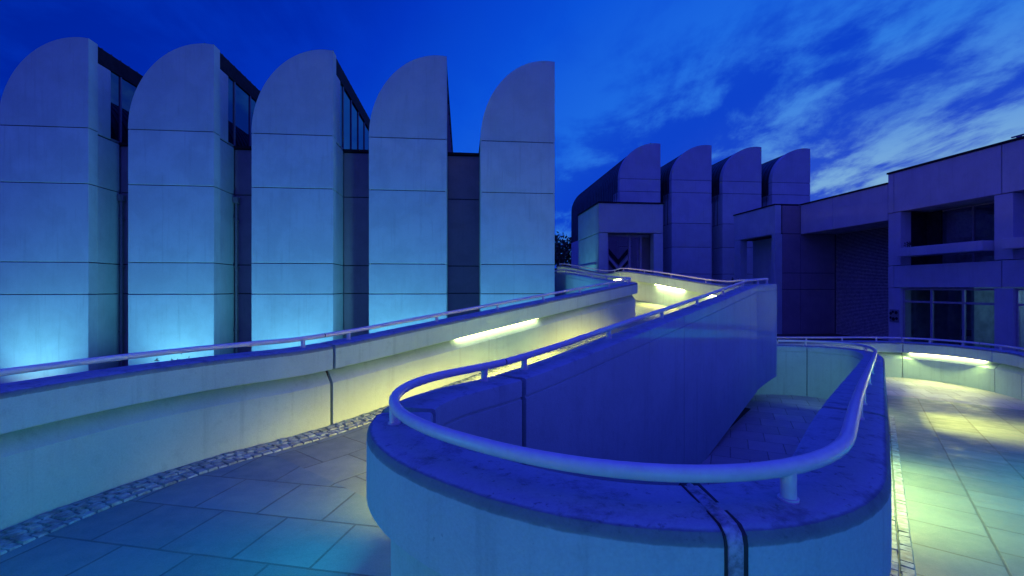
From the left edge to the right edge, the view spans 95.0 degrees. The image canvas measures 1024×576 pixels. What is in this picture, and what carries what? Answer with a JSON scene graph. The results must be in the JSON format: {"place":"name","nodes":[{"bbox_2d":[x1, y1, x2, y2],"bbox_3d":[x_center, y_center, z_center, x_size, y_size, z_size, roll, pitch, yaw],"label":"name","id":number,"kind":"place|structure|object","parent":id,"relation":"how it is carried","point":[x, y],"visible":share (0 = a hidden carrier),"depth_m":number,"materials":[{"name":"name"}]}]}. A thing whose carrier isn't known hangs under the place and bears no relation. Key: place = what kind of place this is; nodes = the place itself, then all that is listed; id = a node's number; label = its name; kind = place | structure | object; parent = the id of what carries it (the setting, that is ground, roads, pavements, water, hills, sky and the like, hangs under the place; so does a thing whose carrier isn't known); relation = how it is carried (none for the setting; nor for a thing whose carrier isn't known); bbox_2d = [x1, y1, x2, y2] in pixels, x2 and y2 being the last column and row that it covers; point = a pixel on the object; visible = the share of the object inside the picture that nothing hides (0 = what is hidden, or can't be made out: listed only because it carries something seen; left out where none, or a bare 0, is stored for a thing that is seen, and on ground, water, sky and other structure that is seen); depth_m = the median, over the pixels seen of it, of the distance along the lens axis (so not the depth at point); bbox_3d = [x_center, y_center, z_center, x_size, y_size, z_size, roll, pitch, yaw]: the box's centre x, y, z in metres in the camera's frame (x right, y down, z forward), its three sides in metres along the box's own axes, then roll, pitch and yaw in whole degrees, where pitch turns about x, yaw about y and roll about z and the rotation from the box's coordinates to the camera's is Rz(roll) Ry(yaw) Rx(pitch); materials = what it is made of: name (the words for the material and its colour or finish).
{"place":"outdoors","nodes":[
{"label":"outdoors","id":0,"kind":"place"},
{"bbox_2d":[0,446,390,575],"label":"landing paving","id":1,"kind":"structure","parent":0,"point":[270,514],"depth_m":3.08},
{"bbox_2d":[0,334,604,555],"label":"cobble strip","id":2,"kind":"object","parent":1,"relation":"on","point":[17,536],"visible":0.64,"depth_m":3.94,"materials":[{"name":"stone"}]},
{"bbox_2d":[256,320,646,497],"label":"ramp paving","id":3,"kind":"structure","parent":0,"point":[340,459],"depth_m":4.54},
{"bbox_2d":[0,0,1023,271],"label":"sky","id":4,"kind":"structure","parent":0,"point":[873,89],"materials":[{"name":"blue"}]},
{"bbox_2d":[554,231,570,272],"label":"tree","id":5,"kind":"object","parent":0,"point":[565,250],"visible":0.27,"depth_m":45.30,"materials":[{"name":"green plant"}]},
{"bbox_2d":[636,300,681,320],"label":"bridge paving","id":6,"kind":"structure","parent":0,"point":[643,307],"depth_m":14.52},
{"bbox_2d":[730,333,887,427],"bbox_3d":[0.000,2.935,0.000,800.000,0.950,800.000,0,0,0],"label":"ground","id":7,"kind":"structure","parent":0,"point":[744,412],"depth_m":22.86,"materials":[{"name":"grey concrete"}]},
{"bbox_2d":[0,37,554,383],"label":"shed building","id":8,"kind":"structure","parent":7,"relation":"on","point":[199,194],"depth_m":15.63,"materials":[{"name":"concrete"}]},
{"bbox_2d":[0,269,637,530],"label":"ramp parapet","id":9,"kind":"structure","parent":7,"relation":"on","point":[67,439],"depth_m":4.61,"materials":[{"name":"concrete"}]},
{"bbox_2d":[577,201,663,274],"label":"entrance pavilion","id":10,"kind":"structure","parent":7,"relation":"on","point":[604,227],"depth_m":25.87,"materials":[{"name":"concrete"}]},
{"bbox_2d":[367,263,891,575],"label":"ramp parapet","id":11,"kind":"structure","parent":7,"relation":"on","point":[588,459],"depth_m":1.78,"materials":[{"name":"concrete"}]},
{"bbox_2d":[571,143,809,284],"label":"shed building","id":12,"kind":"structure","parent":7,"relation":"on","point":[699,195],"depth_m":30.41,"materials":[{"name":"concrete"}]},
{"bbox_2d":[733,134,1023,351],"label":"office wing","id":13,"kind":"structure","parent":7,"relation":"on","point":[849,263],"depth_m":20.07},
{"bbox_2d":[889,309,898,321],"bbox_3d":[16.020,1.160,19.680,0.040,0.520,0.420,0,0,-6],"label":"sign","id":14,"kind":"object","parent":13,"relation":"attached to","point":[893,315],"depth_m":19.68,"materials":[{"name":"metal"}]},
{"bbox_2d":[903,288,993,344],"bbox_3d":[16.396,1.305,17.719,0.080,2.590,3.440,0,0,-6],"label":"window","id":15,"kind":"structure","parent":13,"relation":"in","point":[931,301],"depth_m":18.16,"materials":[{"name":"grey metal"}]},
{"bbox_2d":[942,202,998,261],"bbox_3d":[17.580,-2.035,17.843,0.180,2.210,3.440,0,0,-6],"label":"window","id":16,"kind":"structure","parent":13,"relation":"in","point":[972,218],"depth_m":18.28,"materials":[{"name":"glass"}]},
{"bbox_2d":[1016,288,1023,351],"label":"window","id":17,"kind":"structure","parent":13,"relation":"in","point":[1018,290],"depth_m":15.39,"materials":[{"name":"grey metal"}]},
{"bbox_2d":[777,336,1023,400],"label":"ramp parapet","id":18,"kind":"structure","parent":7,"relation":"on","point":[1000,371],"depth_m":12.04,"materials":[{"name":"concrete"}]},
{"bbox_2d":[700,377,1023,484],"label":"court paving","id":19,"kind":"structure","parent":0,"point":[766,427],"depth_m":9.03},
{"bbox_2d":[887,395,1023,575],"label":"ramp paving","id":20,"kind":"structure","parent":0,"point":[962,467],"depth_m":4.44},
{"bbox_2d":[888,415,915,575],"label":"cobble strip","id":21,"kind":"object","parent":20,"relation":"on","point":[906,561],"visible":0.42,"depth_m":3.46,"materials":[{"name":"stone"}]},
{"bbox_2d":[949,327,970,344],"bbox_3d":[17.322,2.043,18.097,0.592,1.037,0.512,0,0,-6],"label":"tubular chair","id":22,"kind":"object","parent":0,"point":[968,332],"visible":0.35,"depth_m":18.13,"materials":[{"name":"metal"}]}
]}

